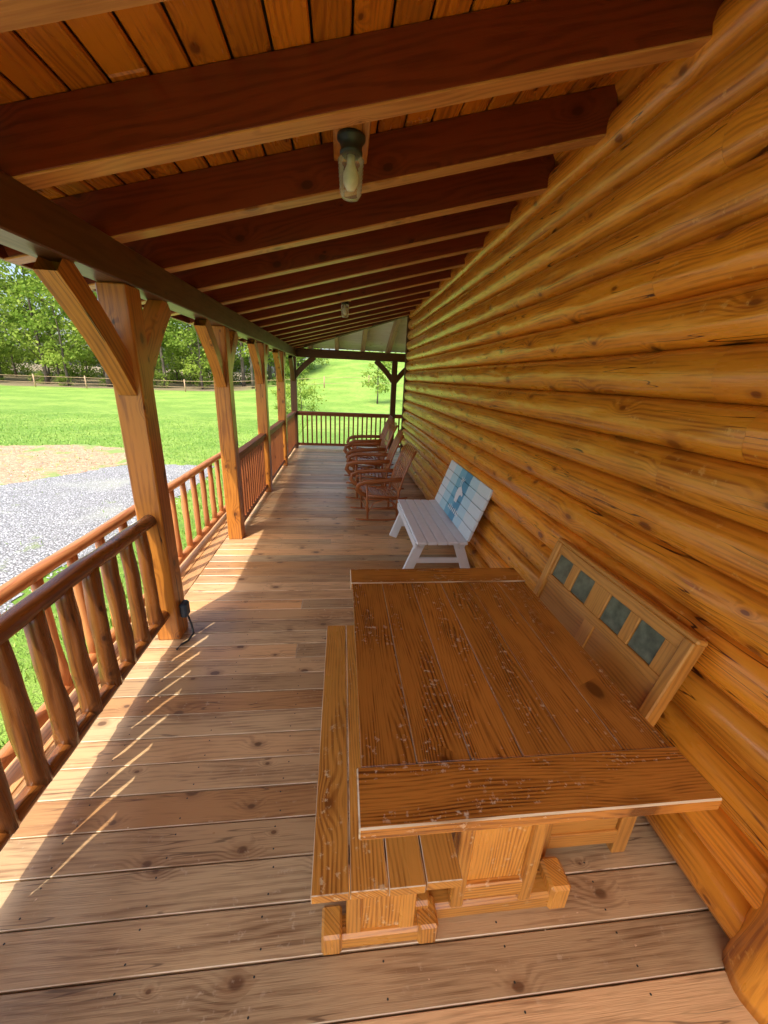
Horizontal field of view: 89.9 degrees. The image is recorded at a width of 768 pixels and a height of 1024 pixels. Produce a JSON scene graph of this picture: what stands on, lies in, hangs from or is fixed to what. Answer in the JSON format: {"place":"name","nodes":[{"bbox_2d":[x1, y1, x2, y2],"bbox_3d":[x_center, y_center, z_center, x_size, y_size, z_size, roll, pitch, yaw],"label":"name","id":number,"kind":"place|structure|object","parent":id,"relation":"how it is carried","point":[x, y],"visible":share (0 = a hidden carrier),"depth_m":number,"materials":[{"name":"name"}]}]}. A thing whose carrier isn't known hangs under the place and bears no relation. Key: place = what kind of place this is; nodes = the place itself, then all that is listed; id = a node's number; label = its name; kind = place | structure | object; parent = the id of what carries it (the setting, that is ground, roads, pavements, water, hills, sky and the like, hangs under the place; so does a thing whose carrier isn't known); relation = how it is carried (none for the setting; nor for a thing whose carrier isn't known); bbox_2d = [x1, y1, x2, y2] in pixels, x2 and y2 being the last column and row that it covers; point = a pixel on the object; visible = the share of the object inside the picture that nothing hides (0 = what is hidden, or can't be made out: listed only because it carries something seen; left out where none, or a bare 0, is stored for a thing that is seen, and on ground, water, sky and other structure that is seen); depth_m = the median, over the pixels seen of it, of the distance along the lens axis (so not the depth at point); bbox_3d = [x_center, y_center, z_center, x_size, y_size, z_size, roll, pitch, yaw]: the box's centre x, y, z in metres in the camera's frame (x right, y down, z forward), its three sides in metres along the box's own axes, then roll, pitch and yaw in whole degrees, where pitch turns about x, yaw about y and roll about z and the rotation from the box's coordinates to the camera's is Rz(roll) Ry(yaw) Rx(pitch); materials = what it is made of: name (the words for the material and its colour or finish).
{"place":"outdoors","nodes":[
{"label":"outdoors","id":0,"kind":"place"},
{"bbox_2d":[0,463,221,613],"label":"gravel driveway","id":1,"kind":"structure","parent":0,"point":[117,505],"depth_m":6.52,"materials":[{"name":"grey gravel"}]},
{"bbox_2d":[0,263,399,373],"label":"sky","id":2,"kind":"structure","parent":0,"point":[13,265],"materials":[{"name":"white"}]},
{"bbox_2d":[0,350,404,749],"bbox_3d":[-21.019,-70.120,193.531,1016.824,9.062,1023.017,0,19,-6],"label":"lawn","id":3,"kind":"structure","parent":0,"point":[349,395],"depth_m":22.39,"materials":[{"name":"green plant"}]},
{"bbox_2d":[0,444,126,485],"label":"straw patch","id":4,"kind":"object","parent":3,"relation":"on","point":[15,459],"visible":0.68,"depth_m":9.92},
{"bbox_2d":[0,260,396,388],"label":"woodland","id":5,"kind":"object","parent":3,"relation":"on","point":[188,348],"visible":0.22,"depth_m":47.04,"materials":[{"name":"green plant"}]},
{"bbox_2d":[0,374,398,391],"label":"field fence","id":6,"kind":"object","parent":3,"relation":"on","point":[85,383],"visible":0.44,"depth_m":41.49,"materials":[{"name":"brown wood"}]},
{"bbox_2d":[271,384,303,407],"bbox_3d":[-7.024,-8.361,28.274,2.662,2.212,2.853,-6,21,-23],"label":"leafy bush","id":7,"kind":"object","parent":3,"relation":"on","point":[273,391],"visible":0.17,"depth_m":28.12,"materials":[{"name":"green plant"}]},
{"bbox_2d":[272,379,328,412],"bbox_3d":[-5.317,-7.151,24.596,3.566,2.765,3.328,0,19,-8],"label":"leafy bush","id":8,"kind":"object","parent":3,"relation":"on","point":[304,393],"visible":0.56,"depth_m":24.57,"materials":[{"name":"green plant"}]},
{"bbox_2d":[0,445,758,1023],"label":"wooden deck","id":9,"kind":"structure","parent":3,"relation":"on","point":[180,755],"depth_m":1.41,"materials":[{"name":"brown wood"}]},
{"bbox_2d":[32,256,187,639],"bbox_3d":[-1.426,-0.179,2.339,0.148,2.185,1.079,0,19,-6],"label":"porch post","id":10,"kind":"object","parent":9,"relation":"on","point":[122,333],"visible":0.98,"depth_m":2.14,"materials":[{"name":"brown wood"}]},
{"bbox_2d":[0,515,169,851],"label":"log railing","id":11,"kind":"object","parent":10,"relation":"attached to","point":[27,615],"visible":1,"depth_m":1.65,"materials":[{"name":"brown wood"}]},
{"bbox_2d":[0,452,227,850],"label":"railing","id":12,"kind":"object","parent":10,"relation":"attached to","point":[197,554],"visible":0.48,"depth_m":2.72,"materials":[{"name":"brown wood"}]},
{"bbox_2d":[176,600,194,649],"bbox_3d":[-1.345,0.756,2.600,0.082,0.254,0.219,0,19,-6],"label":"electrical outlet","id":13,"kind":"object","parent":10,"relation":"attached to","point":[184,606],"visible":1,"depth_m":2.62,"materials":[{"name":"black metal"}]},
{"bbox_2d":[194,319,244,538],"bbox_3d":[-1.604,-0.753,3.972,0.148,2.185,1.079,0,19,-6],"label":"porch post","id":14,"kind":"object","parent":9,"relation":"on","point":[219,344],"visible":0.98,"depth_m":3.86,"materials":[{"name":"brown wood"}]},
{"bbox_2d":[239,433,267,521],"bbox_3d":[-1.725,-0.490,5.043,0.090,0.838,1.710,0,19,-6],"label":"deck railing","id":15,"kind":"object","parent":14,"relation":"attached to","point":[252,470],"visible":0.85,"depth_m":4.99,"materials":[{"name":"brown wood"}]},
{"bbox_2d":[247,339,272,491],"bbox_3d":[-1.793,-1.367,5.718,0.148,2.185,1.079,0,19,-6],"label":"porch post","id":16,"kind":"object","parent":9,"relation":"on","point":[259,352],"visible":0.91,"depth_m":5.56,"materials":[{"name":"brown wood"}]},
{"bbox_2d":[272,350,288,465],"bbox_3d":[-1.987,-1.993,7.501,0.148,2.185,1.079,0,19,-6],"label":"porch post","id":17,"kind":"object","parent":9,"relation":"on","point":[279,357],"visible":0.91,"depth_m":7.35,"materials":[{"name":"brown wood"}]},
{"bbox_2d":[270,420,284,480],"bbox_3d":[-1.916,-1.110,6.807,0.090,0.838,1.750,0,19,-6],"label":"deck railing","id":18,"kind":"object","parent":17,"relation":"attached to","point":[276,442],"visible":0.81,"depth_m":6.83,"materials":[{"name":"brown wood"}]},
{"bbox_2d":[287,411,295,456],"bbox_3d":[-2.118,-1.761,8.661,0.090,0.838,1.900,0,19,-6],"label":"deck railing","id":19,"kind":"object","parent":17,"relation":"attached to","point":[291,430],"visible":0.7,"depth_m":8.78,"materials":[{"name":"brown wood"}]},
{"bbox_2d":[288,356,315,447],"bbox_3d":[-1.942,-2.602,9.228,0.610,2.208,0.614,0,19,-6],"label":"porch post","id":20,"kind":"object","parent":9,"relation":"on","point":[295,372],"visible":0.91,"depth_m":9.20,"materials":[{"name":"brown wood"}]},
{"bbox_2d":[34,519,636,992],"bbox_3d":[-0.386,0.639,3.444,2.199,0.002,4.874,0,19,-6],"label":"deck debris","id":21,"kind":"object","parent":9,"relation":"on","point":[214,833],"visible":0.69,"depth_m":1.36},
{"bbox_2d":[346,415,393,471],"bbox_3d":[-0.246,-1.358,7.594,0.993,1.068,0.639,0,19,-6],"label":"rocking chair","id":22,"kind":"object","parent":9,"relation":"on","point":[387,423],"visible":0.47,"depth_m":7.64,"materials":[{"name":"brown wood"}]},
{"bbox_2d":[343,420,400,484],"bbox_3d":[-0.205,-1.058,6.748,0.983,1.058,0.632,-1,19,-10],"label":"rocking chair","id":23,"kind":"object","parent":9,"relation":"on","point":[384,446],"visible":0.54,"depth_m":6.69,"materials":[{"name":"brown wood"}]},
{"bbox_2d":[345,429,406,500],"bbox_3d":[-0.115,-0.744,5.903,0.954,1.026,0.614,1,19,-4],"label":"rocking chair","id":24,"kind":"object","parent":9,"relation":"on","point":[390,454],"visible":0.74,"depth_m":5.78,"materials":[{"name":"brown wood"}]},
{"bbox_2d":[349,444,416,520],"bbox_3d":[0.009,-0.409,5.085,0.874,0.940,0.562,-2,20,-13],"label":"rocking chair","id":25,"kind":"object","parent":9,"relation":"on","point":[367,493],"visible":0.91,"depth_m":5.01,"materials":[{"name":"brown wood"}]},
{"bbox_2d":[311,625,462,954],"bbox_3d":[-0.057,1.035,1.665,0.416,0.448,1.181,0,19,-6],"label":"wooden bench","id":26,"kind":"object","parent":9,"relation":"on","point":[377,885],"visible":0.68,"depth_m":1.21,"materials":[{"name":"brown wood"}]},
{"bbox_2d":[374,359,403,449],"bbox_3d":[0.219,-2.657,9.692,1.017,2.196,0.130,0,19,-6],"label":"porch post","id":27,"kind":"object","parent":9,"relation":"on","point":[393,377],"visible":0.74,"depth_m":9.43,"materials":[{"name":"brown wood"}]},
{"bbox_2d":[298,411,389,446],"bbox_3d":[-1.010,-2.091,9.757,2.289,0.838,0.090,0,19,-6],"label":"deck railing","id":28,"kind":"object","parent":27,"relation":"attached to","point":[342,414],"visible":0.78,"depth_m":9.70,"materials":[{"name":"brown wood"}]},
{"bbox_2d":[395,414,401,447],"bbox_3d":[1.448,-2.072,10.031,2.394,0.838,0.090,0,19,-6],"label":"deck railing","id":29,"kind":"object","parent":27,"relation":"attached to","point":[398,416],"visible":0.05,"depth_m":9.79,"materials":[{"name":"brown wood"}]},
{"bbox_2d":[389,460,492,568],"bbox_3d":[0.507,0.029,3.954,0.765,0.902,1.260,0,19,-6],"label":"white bench","id":30,"kind":"object","parent":9,"relation":"on","point":[462,499],"visible":0.9,"depth_m":3.70,"materials":[{"name":"paint"}]},
{"bbox_2d":[350,568,721,918],"bbox_3d":[0.328,0.885,1.669,0.942,0.760,1.287,0,19,-6],"label":"dining table","id":31,"kind":"object","parent":9,"relation":"on","point":[504,723],"visible":0.96,"depth_m":1.24,"materials":[{"name":"brown wood"}]},
{"bbox_2d":[533,537,707,858],"bbox_3d":[0.780,0.744,1.838,0.527,0.960,1.030,0,19,-6],"label":"settle bench","id":32,"kind":"object","parent":9,"relation":"on","point":[643,651],"visible":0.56,"depth_m":1.55,"materials":[{"name":"brown wood"}]},
{"bbox_2d":[361,351,397,403],"bbox_3d":[-0.469,-12.091,31.987,3.471,6.077,3.270,3,19,1],"label":"young tree","id":33,"kind":"object","parent":3,"relation":"on","point":[380,387],"visible":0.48,"depth_m":32.02,"materials":[{"name":"green plant"}]},
{"bbox_2d":[399,0,767,1023],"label":"log cabin","id":34,"kind":"object","parent":3,"relation":"on","point":[587,356],"visible":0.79,"depth_m":1.56,"materials":[{"name":"brown wood"}]},
{"bbox_2d":[0,170,408,361],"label":"header beam","id":35,"kind":"structure","parent":34,"relation":"attached to","point":[33,223],"depth_m":1.79,"materials":[{"name":"brown wood"}]},
{"bbox_2d":[0,0,626,352],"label":"porch roof","id":36,"kind":"structure","parent":35,"relation":"attached to","point":[61,51],"depth_m":1.18,"materials":[{"name":"brown wood"}]},
{"bbox_2d":[0,244,399,353],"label":"fascia","id":37,"kind":"structure","parent":36,"relation":"attached to","point":[180,317],"depth_m":3.63,"materials":[{"name":"brown wood"}]},
{"bbox_2d":[0,0,509,195],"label":"roof covering","id":38,"kind":"object","parent":36,"relation":"on","point":[222,27],"depth_m":1.19,"materials":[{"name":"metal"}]},
{"bbox_2d":[308,318,401,353],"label":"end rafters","id":39,"kind":"object","parent":35,"relation":"on","point":[394,330],"visible":0.14,"depth_m":8.60,"materials":[{"name":"brown wood"}]},
{"bbox_2d":[0,0,723,351],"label":"rafters","id":40,"kind":"object","parent":35,"relation":"on","point":[292,248],"visible":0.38,"depth_m":1.77,"materials":[{"name":"brown wood"}]},
{"bbox_2d":[341,301,350,317],"bbox_3d":[-0.495,-2.607,4.890,0.150,0.243,0.420,0,19,-6],"label":"jar light","id":41,"kind":"object","parent":40,"relation":"attached to","point":[344,311],"visible":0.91,"depth_m":4.89,"materials":[{"name":"clear glass"}]},
{"bbox_2d":[333,122,370,201],"bbox_3d":[-0.138,-1.453,1.605,0.150,0.243,0.420,0,19,-6],"label":"jar light","id":42,"kind":"object","parent":40,"relation":"attached to","point":[350,145],"visible":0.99,"depth_m":1.59,"materials":[{"name":"clear glass"}]}
]}

